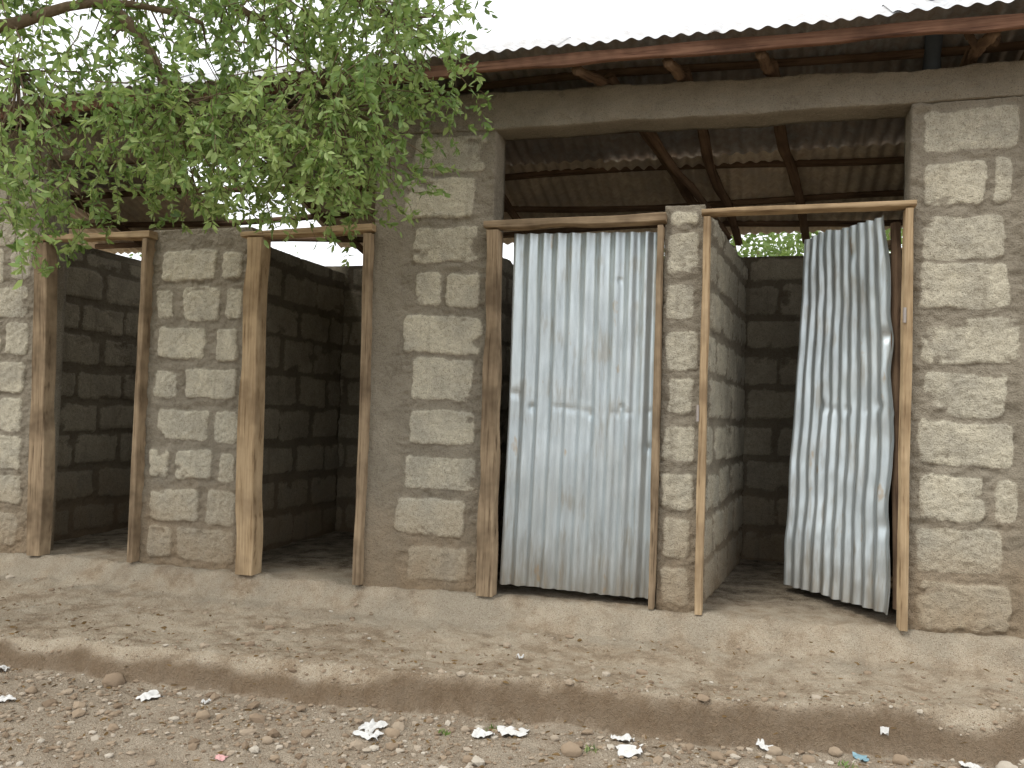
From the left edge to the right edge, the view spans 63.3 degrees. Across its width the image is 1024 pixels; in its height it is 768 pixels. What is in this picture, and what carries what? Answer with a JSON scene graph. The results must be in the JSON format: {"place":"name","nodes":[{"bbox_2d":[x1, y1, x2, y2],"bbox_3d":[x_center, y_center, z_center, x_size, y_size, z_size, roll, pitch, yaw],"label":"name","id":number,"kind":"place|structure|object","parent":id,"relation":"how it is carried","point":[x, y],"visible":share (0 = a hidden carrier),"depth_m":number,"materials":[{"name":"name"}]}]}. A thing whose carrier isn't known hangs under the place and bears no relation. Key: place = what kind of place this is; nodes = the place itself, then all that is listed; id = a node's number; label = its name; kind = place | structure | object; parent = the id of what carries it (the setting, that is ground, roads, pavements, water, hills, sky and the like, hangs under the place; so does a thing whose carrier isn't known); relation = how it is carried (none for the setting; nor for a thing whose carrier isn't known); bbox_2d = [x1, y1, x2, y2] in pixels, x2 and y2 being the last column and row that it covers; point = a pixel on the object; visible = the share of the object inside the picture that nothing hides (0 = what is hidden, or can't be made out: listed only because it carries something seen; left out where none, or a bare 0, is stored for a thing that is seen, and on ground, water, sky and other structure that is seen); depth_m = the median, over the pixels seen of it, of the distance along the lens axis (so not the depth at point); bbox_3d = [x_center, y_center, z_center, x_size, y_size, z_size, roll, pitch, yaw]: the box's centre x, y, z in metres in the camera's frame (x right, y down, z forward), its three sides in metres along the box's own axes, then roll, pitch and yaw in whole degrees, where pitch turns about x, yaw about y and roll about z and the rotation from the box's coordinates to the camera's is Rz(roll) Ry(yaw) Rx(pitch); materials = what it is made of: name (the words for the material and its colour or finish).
{"place":"outdoors","nodes":[
{"label":"outdoors","id":0,"kind":"place"},
{"bbox_2d":[0,0,918,265],"label":"sky","id":1,"kind":"structure","parent":0,"point":[517,20],"materials":[{"name":"white"}]},
{"bbox_2d":[0,527,1023,767],"bbox_3d":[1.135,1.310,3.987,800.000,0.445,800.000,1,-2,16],"label":"ground","id":2,"kind":"structure","parent":0,"point":[760,608],"depth_m":3.66,"materials":[{"name":"soil"}]},
{"bbox_2d":[0,694,16,701],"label":"paper litter","id":3,"kind":"object","parent":2,"relation":"on","point":[5,698],"visible":1,"depth_m":3.37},
{"bbox_2d":[25,686,36,693],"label":"rock","id":4,"kind":"object","parent":2,"relation":"on","point":[31,690],"visible":0.93,"depth_m":3.49,"materials":[{"name":"stone"}]},
{"bbox_2d":[0,158,71,553],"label":"pier","id":5,"kind":"structure","parent":2,"relation":"on","point":[16,320],"depth_m":5.29,"materials":[{"name":"concrete"}]},
{"bbox_2d":[32,230,157,242],"bbox_3d":[-2.594,-0.907,5.139,0.910,0.043,0.095,1,-2,16],"label":"door frame head","id":6,"kind":"object","parent":5,"relation":"attached to","point":[129,236],"depth_m":5.05},
{"bbox_2d":[26,242,56,555],"bbox_3d":[-2.945,0.088,5.202,0.176,1.948,0.090,1,-2,16],"label":"door frame jamb","id":7,"kind":"object","parent":2,"relation":"on","point":[41,473],"depth_m":5.16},
{"bbox_2d":[54,250,140,540],"bbox_3d":[-3.060,0.163,6.235,0.164,2.190,1.497,1,-2,16],"label":"partition","id":8,"kind":"object","parent":2,"relation":"on","point":[102,303],"visible":0.42,"depth_m":6.08,"materials":[{"name":"concrete"}]},
{"bbox_2d":[68,242,140,265],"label":"end wall","id":9,"kind":"structure","parent":2,"relation":"on","point":[113,256],"depth_m":6.85,"materials":[{"name":"concrete"}]},
{"bbox_2d":[102,673,124,687],"bbox_3d":[-1.752,1.308,3.649,0.101,0.072,0.088,1,-2,16],"label":"rock","id":10,"kind":"object","parent":2,"relation":"on","point":[111,680],"visible":0.91,"depth_m":3.62,"materials":[{"name":"stone"}]},
{"bbox_2d":[108,723,119,731],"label":"rock","id":11,"kind":"object","parent":2,"relation":"on","point":[113,727],"visible":1,"depth_m":3.13,"materials":[{"name":"stone"}]},
{"bbox_2d":[127,238,155,562],"bbox_3d":[-2.224,0.093,4.992,0.048,1.935,0.090,1,-2,16],"label":"door frame jamb","id":12,"kind":"object","parent":2,"relation":"on","point":[140,416],"depth_m":4.96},
{"bbox_2d":[136,690,163,700],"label":"paper litter","id":13,"kind":"object","parent":2,"relation":"on","point":[148,695],"visible":1,"depth_m":3.47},
{"bbox_2d":[196,710,210,719],"bbox_3d":[-1.213,1.302,3.261,0.054,0.044,0.051,3,-2,-27],"label":"rock","id":14,"kind":"object","parent":2,"relation":"on","point":[204,714],"visible":0.99,"depth_m":3.25,"materials":[{"name":"stone"}]},
{"bbox_2d":[139,227,269,570],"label":"short pier","id":15,"kind":"structure","parent":2,"relation":"on","point":[188,516],"depth_m":4.91,"materials":[{"name":"concrete"}]},
{"bbox_2d":[0,0,497,289],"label":"acacia tree","id":16,"kind":"object","parent":2,"relation":"on","point":[334,115],"visible":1,"depth_m":3.52,"materials":[{"name":"green plant"}]},
{"bbox_2d":[235,237,270,575],"bbox_3d":[-1.485,0.120,4.766,0.138,1.921,0.100,1,-2,16],"label":"door frame jamb","id":17,"kind":"object","parent":2,"relation":"on","point":[249,474],"depth_m":4.73,"materials":[{"name":"wood"}]},
{"bbox_2d":[240,224,375,238],"bbox_3d":[-1.155,-0.864,4.719,0.830,0.050,0.095,1,-2,16],"label":"door frame head","id":18,"kind":"object","parent":17,"relation":"on","point":[337,230],"depth_m":4.68},
{"bbox_2d":[262,736,272,744],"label":"rock","id":19,"kind":"object","parent":2,"relation":"on","point":[267,740],"visible":1,"depth_m":3.06,"materials":[{"name":"stone"}]},
{"bbox_2d":[262,247,344,550],"bbox_3d":[-1.621,0.192,5.816,0.163,2.190,1.498,1,-2,16],"label":"partition","id":20,"kind":"object","parent":2,"relation":"on","point":[304,324],"visible":0.59,"depth_m":5.95,"materials":[{"name":"concrete"}]},
{"bbox_2d":[352,233,374,584],"bbox_3d":[-0.809,0.132,4.580,0.061,1.925,0.090,1,-2,16],"label":"door frame jamb","id":21,"kind":"object","parent":2,"relation":"on","point":[364,414],"depth_m":4.54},
{"bbox_2d":[352,730,383,740],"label":"paper litter","id":22,"kind":"object","parent":2,"relation":"on","point":[376,734],"visible":1,"depth_m":3.12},
{"bbox_2d":[358,719,387,732],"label":"paper litter","id":23,"kind":"object","parent":2,"relation":"on","point":[372,725],"visible":1,"depth_m":3.23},
{"bbox_2d":[384,728,399,737],"bbox_3d":[-0.459,1.339,3.175,0.061,0.043,0.052,1,-2,16],"label":"rock","id":24,"kind":"object","parent":2,"relation":"on","point":[391,732],"visible":0.91,"depth_m":3.16,"materials":[{"name":"stone"}]},
{"bbox_2d":[362,130,505,592],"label":"pier","id":25,"kind":"structure","parent":2,"relation":"on","point":[427,353],"depth_m":4.50,"materials":[{"name":"concrete"}]},
{"bbox_2d":[483,212,666,230],"bbox_3d":[0.319,-0.836,4.290,0.950,0.051,0.095,1,-2,16],"label":"door frame head","id":26,"kind":"object","parent":25,"relation":"attached to","point":[649,219],"depth_m":4.25},
{"bbox_2d":[462,755,472,763],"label":"rock","id":27,"kind":"object","parent":2,"relation":"on","point":[467,759],"visible":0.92,"depth_m":2.94,"materials":[{"name":"stone"}]},
{"bbox_2d":[472,727,494,737],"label":"paper litter","id":28,"kind":"object","parent":2,"relation":"on","point":[478,732],"visible":1,"depth_m":3.18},
{"bbox_2d":[476,229,502,596],"bbox_3d":[-0.108,0.146,4.375,0.096,1.915,0.090,1,-2,16],"label":"door frame jamb","id":29,"kind":"object","parent":2,"relation":"on","point":[487,551],"depth_m":4.33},
{"bbox_2d":[498,258,512,553],"bbox_3d":[-0.210,0.221,5.404,0.163,2.190,1.498,1,-2,16],"label":"partition","id":30,"kind":"object","parent":2,"relation":"on","point":[506,299],"visible":0.09,"depth_m":5.71,"materials":[{"name":"concrete"}]},
{"bbox_2d":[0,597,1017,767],"bbox_3d":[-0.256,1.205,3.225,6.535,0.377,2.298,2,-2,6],"label":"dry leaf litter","id":31,"kind":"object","parent":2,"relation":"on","point":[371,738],"visible":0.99,"depth_m":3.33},
{"bbox_2d":[497,725,528,736],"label":"paper litter","id":32,"kind":"object","parent":2,"relation":"on","point":[503,730],"visible":1,"depth_m":3.22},
{"bbox_2d":[129,214,902,257],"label":"background trees","id":33,"kind":"object","parent":2,"relation":"on","point":[782,250],"visible":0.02,"depth_m":7.62,"materials":[{"name":"green plant"}]},
{"bbox_2d":[561,741,581,756],"bbox_3d":[0.219,1.348,3.056,0.080,0.059,0.069,1,-2,16],"label":"rock","id":34,"kind":"object","parent":2,"relation":"on","point":[570,749],"visible":1,"depth_m":3.03,"materials":[{"name":"stone"}]},
{"bbox_2d":[325,254,890,561],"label":"wall","id":35,"kind":"structure","parent":2,"relation":"on","point":[773,288],"depth_m":5.64,"materials":[{"name":"concrete"}]},
{"bbox_2d":[611,733,634,740],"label":"paper litter","id":36,"kind":"object","parent":2,"relation":"on","point":[627,736],"visible":1,"depth_m":3.18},
{"bbox_2d":[615,744,642,757],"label":"paper litter","id":37,"kind":"object","parent":2,"relation":"on","point":[628,750],"visible":1,"depth_m":3.04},
{"bbox_2d":[436,723,857,767],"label":"weeds","id":38,"kind":"object","parent":2,"relation":"on","point":[588,747],"visible":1,"depth_m":3.07,"materials":[{"name":"green plant"}]},
{"bbox_2d":[648,225,664,609],"bbox_3d":[0.721,0.158,4.134,0.034,1.895,0.090,1,-2,16],"label":"door frame jamb","id":39,"kind":"object","parent":2,"relation":"on","point":[655,450],"depth_m":4.09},
{"bbox_2d":[500,232,656,598],"bbox_3d":[0.349,0.139,4.291,0.799,1.863,0.039,1,-2,16],"label":"door","id":40,"kind":"object","parent":39,"relation":"attached to","point":[576,515],"depth_m":4.29,"materials":[{"name":"metal"}]},
{"bbox_2d":[656,204,705,611],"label":"short pier","id":41,"kind":"structure","parent":2,"relation":"on","point":[680,366],"depth_m":4.12,"materials":[{"name":"concrete"}]},
{"bbox_2d":[695,216,710,614],"bbox_3d":[0.936,0.147,4.072,0.042,1.935,0.090,1,-2,16],"label":"door frame jamb","id":42,"kind":"object","parent":2,"relation":"on","point":[702,452],"depth_m":4.03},
{"bbox_2d":[711,751,723,760],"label":"rock","id":43,"kind":"object","parent":2,"relation":"on","point":[716,755],"visible":0.89,"depth_m":3.02,"materials":[{"name":"stone"}]},
{"bbox_2d":[703,217,747,602],"bbox_3d":[1.234,0.250,4.985,0.162,2.190,1.497,1,-2,22],"label":"partition","id":44,"kind":"object","parent":2,"relation":"on","point":[725,440],"visible":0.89,"depth_m":4.78,"materials":[{"name":"concrete"}]},
{"bbox_2d":[756,738,773,750],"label":"paper litter","id":45,"kind":"object","parent":2,"relation":"on","point":[761,744],"visible":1,"depth_m":3.16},
{"bbox_2d":[766,746,782,755],"bbox_3d":[0.995,1.395,3.148,0.061,0.043,0.053,1,-2,16],"label":"rock","id":46,"kind":"object","parent":2,"relation":"on","point":[775,751],"visible":0.88,"depth_m":3.13,"materials":[{"name":"stone"}]},
{"bbox_2d":[801,755,816,763],"bbox_3d":[1.094,1.387,3.059,0.054,0.040,0.047,1,-2,16],"label":"rock","id":47,"kind":"object","parent":2,"relation":"on","point":[807,759],"visible":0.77,"depth_m":3.05,"materials":[{"name":"stone"}]},
{"bbox_2d":[828,746,842,756],"bbox_3d":[1.219,1.386,3.126,0.053,0.038,0.046,1,-2,16],"label":"rock","id":48,"kind":"object","parent":2,"relation":"on","point":[835,751],"visible":1,"depth_m":3.11,"materials":[{"name":"stone"}]},
{"bbox_2d":[852,751,868,761],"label":"blue plastic litter","id":49,"kind":"object","parent":2,"relation":"on","point":[860,757],"visible":1,"depth_m":3.11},
{"bbox_2d":[880,726,888,734],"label":"paper litter","id":50,"kind":"object","parent":2,"relation":"on","point":[884,730],"visible":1,"depth_m":3.15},
{"bbox_2d":[888,250,901,575],"bbox_3d":[2.314,0.272,4.669,0.161,2.190,1.497,1,-2,16],"label":"partition","id":51,"kind":"object","parent":2,"relation":"on","point":[891,530],"depth_m":5.19,"materials":[{"name":"concrete"}]},
{"bbox_2d":[892,754,910,765],"bbox_3d":[1.442,1.398,3.082,0.056,0.045,0.056,3,-2,-31],"label":"rock","id":52,"kind":"object","parent":2,"relation":"on","point":[898,759],"visible":0.92,"depth_m":3.07,"materials":[{"name":"stone"}]},
{"bbox_2d":[896,208,913,630],"bbox_3d":[1.808,0.154,3.818,0.042,1.925,0.090,1,-2,16],"label":"door frame jamb","id":53,"kind":"object","parent":2,"relation":"on","point":[906,337],"depth_m":3.78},
{"bbox_2d":[702,200,916,216],"bbox_3d":[1.403,-0.837,3.975,0.962,0.028,0.095,1,-2,16],"label":"door frame head","id":54,"kind":"object","parent":53,"relation":"on","point":[821,208],"depth_m":3.94},
{"bbox_2d":[903,307,906,322],"bbox_3d":[1.793,-0.315,3.791,0.015,0.070,0.006,1,-2,16],"label":"hinge","id":55,"kind":"object","parent":53,"relation":"attached to","point":[904,313],"visible":1,"depth_m":3.79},
{"bbox_2d":[903,96,1023,638],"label":"pier","id":56,"kind":"structure","parent":2,"relation":"on","point":[964,173],"depth_m":3.77,"materials":[{"name":"concrete"}]},
{"bbox_2d":[2,60,1023,165],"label":"ring beam","id":57,"kind":"structure","parent":56,"relation":"on","point":[680,106],"depth_m":4.17,"materials":[{"name":"concrete"}]},
{"bbox_2d":[71,195,141,246],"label":"rafter pole","id":58,"kind":"object","parent":57,"relation":"on","point":[121,227],"visible":0.27,"depth_m":6.59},
{"bbox_2d":[69,190,903,228],"bbox_3d":[0.015,-1.233,5.867,7.700,0.102,0.078,1,-2,16],"label":"purlin pole","id":59,"kind":"object","parent":58,"relation":"on","point":[712,204],"visible":0.44,"depth_m":5.66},
{"bbox_2d":[69,229,103,250],"bbox_3d":[-4.060,-1.336,7.069,0.800,0.326,0.944,1,-2,16],"label":"roof sheet rear","id":60,"kind":"object","parent":59,"relation":"on","point":[92,244],"visible":0.02,"depth_m":7.26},
{"bbox_2d":[70,188,153,253],"bbox_3d":[-3.333,-1.321,6.848,0.800,0.321,0.926,1,-2,16],"label":"roof sheet rear","id":61,"kind":"object","parent":59,"relation":"on","point":[127,214],"visible":0.3,"depth_m":6.77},
{"bbox_2d":[0,106,103,191],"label":"roof sheet","id":62,"kind":"object","parent":61,"relation":"on","point":[81,184],"visible":0.09,"depth_m":6.28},
{"bbox_2d":[292,174,376,248],"bbox_3d":[-1.141,-1.272,6.224,0.800,0.331,0.954,1,-2,16],"label":"roof sheet rear","id":63,"kind":"object","parent":59,"relation":"on","point":[347,244],"visible":0.09,"depth_m":6.26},
{"bbox_2d":[204,72,376,177],"bbox_3d":[-1.392,-1.631,5.336,0.800,0.366,1.061,1,-2,16],"label":"roof sheet","id":64,"kind":"object","parent":63,"relation":"on","point":[294,102],"visible":0.04,"depth_m":5.07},
{"bbox_2d":[155,65,293,85],"bbox_3d":[-1.583,-1.735,4.673,0.800,0.225,0.374,1,-2,16],"label":"roof sheet lip","id":65,"kind":"object","parent":64,"relation":"attached to","point":[187,78],"visible":0.3,"depth_m":4.64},
{"bbox_2d":[503,212,513,244],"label":"roof sheet rear","id":66,"kind":"object","parent":59,"relation":"on","point":[507,241],"visible":0.02,"depth_m":6.29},
{"bbox_2d":[315,56,449,154],"bbox_3d":[-0.663,-1.618,5.120,0.800,0.361,1.053,1,-2,16],"label":"roof sheet","id":67,"kind":"object","parent":66,"relation":"on","point":[434,61],"visible":0.02,"depth_m":4.72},
{"bbox_2d":[274,52,419,75],"bbox_3d":[-0.853,-1.721,4.461,0.800,0.223,0.374,1,-2,16],"label":"roof sheet lip","id":68,"kind":"object","parent":67,"relation":"attached to","point":[313,64],"visible":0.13,"depth_m":4.45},
{"bbox_2d":[841,142,903,229],"bbox_3d":[2.502,-1.207,5.143,0.800,0.316,0.915,1,-2,16],"label":"roof sheet rear","id":69,"kind":"object","parent":59,"relation":"on","point":[879,177],"visible":0.33,"depth_m":5.09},
{"bbox_2d":[862,0,1023,146],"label":"roof sheet","id":70,"kind":"object","parent":69,"relation":"on","point":[879,132],"visible":0.33,"depth_m":4.07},
{"bbox_2d":[881,0,1013,12],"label":"roof sheet lip","id":71,"kind":"object","parent":70,"relation":"attached to","point":[906,6],"visible":1,"depth_m":3.61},
{"bbox_2d":[250,157,362,253],"bbox_3d":[-1.521,-1.353,5.845,0.091,0.581,1.805,1,-2,25],"label":"rafter pole","id":72,"kind":"object","parent":57,"relation":"on","point":[359,246],"visible":0.16,"depth_m":6.13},
{"bbox_2d":[4,41,1023,128],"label":"purlin pole","id":73,"kind":"object","parent":72,"relation":"on","point":[822,60],"visible":0.49,"depth_m":4.29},
{"bbox_2d":[98,82,207,120],"bbox_3d":[-2.183,-1.740,5.329,0.800,0.212,0.597,1,-2,16],"label":"roof sheet","id":74,"kind":"object","parent":73,"relation":"on","point":[145,89],"visible":0.01,"depth_m":5.14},
{"bbox_2d":[53,73,194,93],"bbox_3d":[-2.311,-1.761,4.890,0.800,0.218,0.366,1,-2,16],"label":"roof sheet lip","id":75,"kind":"object","parent":74,"relation":"attached to","point":[124,85],"visible":0.15,"depth_m":4.86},
{"bbox_2d":[404,82,433,99],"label":"rafter pole","id":76,"kind":"object","parent":57,"relation":"on","point":[424,89],"visible":0.17,"depth_m":4.43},
{"bbox_2d":[0,65,449,119],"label":"fascia board","id":77,"kind":"object","parent":76,"relation":"attached to","point":[435,72],"visible":0.22,"depth_m":4.43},
{"bbox_2d":[438,92,528,233],"bbox_3d":[-0.119,-1.322,5.435,0.090,0.572,1.795,1,-2,20],"label":"rafter pole","id":78,"kind":"object","parent":57,"relation":"on","point":[510,210],"visible":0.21,"depth_m":5.75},
{"bbox_2d":[74,132,636,166],"bbox_3d":[-0.204,-1.528,5.086,7.697,0.098,0.078,1,-2,16],"label":"purlin pole","id":79,"kind":"object","parent":78,"relation":"on","point":[167,160],"visible":0.01,"depth_m":5.79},
{"bbox_2d":[571,66,611,85],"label":"rafter pole","id":80,"kind":"object","parent":57,"relation":"on","point":[588,76],"visible":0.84,"depth_m":4.15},
{"bbox_2d":[449,13,1023,74],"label":"fascia board","id":81,"kind":"object","parent":80,"relation":"attached to","point":[964,25],"visible":0.98,"depth_m":3.74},
{"bbox_2d":[604,72,698,204],"bbox_3d":[1.002,-1.305,5.115,0.083,0.582,1.864,0,-2,33],"label":"rafter pole","id":82,"kind":"object","parent":57,"relation":"on","point":[687,195],"visible":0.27,"depth_m":5.08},
{"bbox_2d":[597,154,729,232],"bbox_3d":[1.048,-1.221,5.587,0.800,0.330,0.956,1,-2,16],"label":"roof sheet rear","id":83,"kind":"object","parent":82,"relation":"on","point":[655,187],"visible":0.5,"depth_m":5.40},
{"bbox_2d":[566,31,720,162],"bbox_3d":[0.795,-1.591,4.691,0.800,0.360,1.046,1,-2,16],"label":"roof sheet","id":84,"kind":"object","parent":83,"relation":"on","point":[633,146],"visible":0.38,"depth_m":4.59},
{"bbox_2d":[552,21,721,46],"bbox_3d":[0.609,-1.698,4.046,0.800,0.212,0.353,1,-2,16],"label":"roof sheet lip","id":85,"kind":"object","parent":84,"relation":"attached to","point":[655,32],"visible":0.98,"depth_m":4.01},
{"bbox_2d":[711,6,901,32],"bbox_3d":[1.336,-1.677,3.826,0.800,0.222,0.370,1,-2,16],"label":"roof sheet lip","id":86,"kind":"object","parent":84,"relation":"attached to","point":[868,12],"visible":0.98,"depth_m":3.79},
{"bbox_2d":[662,58,687,81],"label":"rafter pole","id":87,"kind":"object","parent":57,"relation":"on","point":[678,73],"visible":0.93,"depth_m":4.02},
{"bbox_2d":[645,132,731,239],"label":"brace pole","id":88,"kind":"object","parent":57,"relation":"attached to","point":[666,157],"visible":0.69,"depth_m":4.90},
{"bbox_2d":[682,67,742,245],"bbox_3d":[1.234,-1.299,5.046,0.084,0.576,1.804,1,-2,24],"label":"rafter pole","id":89,"kind":"object","parent":57,"relation":"on","point":[709,165],"visible":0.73,"depth_m":5.02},
{"bbox_2d":[755,51,774,76],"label":"rafter pole","id":90,"kind":"object","parent":57,"relation":"on","point":[766,64],"visible":0.95,"depth_m":3.91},
{"bbox_2d":[770,58,809,243],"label":"rafter pole","id":91,"kind":"object","parent":57,"relation":"on","point":[782,142],"visible":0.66,"depth_m":4.93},
{"bbox_2d":[959,44,977,66],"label":"rafter pole","id":92,"kind":"object","parent":57,"relation":"on","point":[965,60],"visible":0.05,"depth_m":3.91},
{"bbox_2d":[95,219,902,248],"bbox_3d":[0.090,-1.114,6.139,7.704,0.097,0.078,1,-2,16],"label":"purlin pole","id":93,"kind":"object","parent":92,"relation":"on","point":[760,223],"visible":0.38,"depth_m":5.93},
{"bbox_2d":[103,185,235,229],"bbox_3d":[-2.606,-1.305,6.626,0.800,0.311,0.907,1,-2,16],"label":"roof sheet rear","id":94,"kind":"object","parent":93,"relation":"on","point":[137,207],"visible":0.27,"depth_m":6.50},
{"bbox_2d":[1,91,193,189],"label":"roof sheet","id":95,"kind":"object","parent":94,"relation":"on","point":[136,180],"visible":0.13,"depth_m":6.06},
{"bbox_2d":[505,159,615,232],"bbox_3d":[0.315,-1.254,5.787,0.800,0.318,0.928,1,-2,16],"label":"roof sheet rear","id":96,"kind":"object","parent":93,"relation":"on","point":[582,190],"visible":0.55,"depth_m":5.62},
{"bbox_2d":[437,44,596,165],"bbox_3d":[0.068,-1.607,4.914,0.800,0.363,1.068,1,-2,16],"label":"roof sheet","id":97,"kind":"object","parent":96,"relation":"on","point":[547,151],"visible":0.33,"depth_m":4.74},
{"bbox_2d":[408,35,569,60],"bbox_3d":[-0.121,-1.718,4.259,0.800,0.209,0.354,1,-2,16],"label":"roof sheet lip","id":98,"kind":"object","parent":97,"relation":"attached to","point":[499,47],"visible":0.8,"depth_m":4.20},
{"bbox_2d":[721,145,862,235],"bbox_3d":[1.772,-1.220,5.353,0.800,0.316,0.912,1,-2,16],"label":"roof sheet rear","id":99,"kind":"object","parent":93,"relation":"on","point":[747,183],"visible":0.65,"depth_m":5.22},
{"bbox_2d":[715,14,888,154],"bbox_3d":[1.525,-1.573,4.481,0.800,0.361,1.050,1,-2,16],"label":"roof sheet","id":100,"kind":"object","parent":99,"relation":"on","point":[822,135],"visible":0.45,"depth_m":4.34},
{"bbox_2d":[968,32,999,60],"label":"rafter pole","id":101,"kind":"object","parent":57,"relation":"on","point":[984,41],"visible":0.93,"depth_m":3.67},
{"bbox_2d":[964,34,977,50],"bbox_3d":[2.086,-1.581,3.781,0.041,0.159,0.130,2,-2,-4],"label":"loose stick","id":102,"kind":"object","parent":101,"relation":"attached to","point":[972,39],"visible":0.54,"depth_m":3.75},
{"bbox_2d":[991,31,1001,46],"bbox_3d":[2.189,-1.575,3.742,0.036,0.150,0.151,0,-2,37],"label":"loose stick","id":103,"kind":"object","parent":101,"relation":"attached to","point":[996,42],"visible":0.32,"depth_m":3.69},
{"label":"rafter pole","id":104,"kind":"object","parent":57,"relation":"on","visible":0},
{"bbox_2d":[72,156,903,200],"bbox_3d":[-0.086,-1.366,5.504,7.696,0.097,0.073,1,-2,16],"label":"purlin pole","id":105,"kind":"object","parent":104,"relation":"on","point":[760,164],"visible":0.34,"depth_m":5.22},
{"bbox_2d":[922,0,942,69],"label":"vent pipe","id":106,"kind":"object","parent":56,"relation":"attached to","point":[932,51],"visible":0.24,"depth_m":3.99,"materials":[{"name":"plastic"}]},
{"bbox_2d":[959,761,983,767],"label":"paper litter","id":107,"kind":"object","parent":2,"relation":"on","point":[970,765],"visible":1,"depth_m":3.07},
{"bbox_2d":[995,761,1017,767],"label":"rock","id":108,"kind":"object","parent":2,"relation":"on","point":[1003,764],"visible":1,"depth_m":3.04,"materials":[{"name":"stone"}]},
{"bbox_2d":[0,573,1023,767],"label":"gravel","id":109,"kind":"structure","parent":0,"point":[194,743],"depth_m":3.23,"materials":[{"name":"stone"}]},
{"bbox_2d":[890,222,901,609],"bbox_3d":[1.820,0.143,3.924,0.081,1.826,0.052,1,-2,16],"label":"door stile","id":110,"kind":"object","parent":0,"point":[896,262],"depth_m":3.92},
{"bbox_2d":[887,240,890,249],"bbox_3d":[1.794,-0.695,4.365,0.030,0.105,0.707,2,-2,-9],"label":"door rail","id":111,"kind":"object","parent":110,"relation":"attached to","point":[889,244],"depth_m":4.03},
{"bbox_2d":[783,215,893,614],"bbox_3d":[1.675,0.131,4.268,0.125,1.934,0.793,2,-2,-15],"label":"door sheet ajar","id":112,"kind":"object","parent":111,"relation":"attached to","point":[836,540],"depth_m":4.26,"materials":[{"name":"metal"}]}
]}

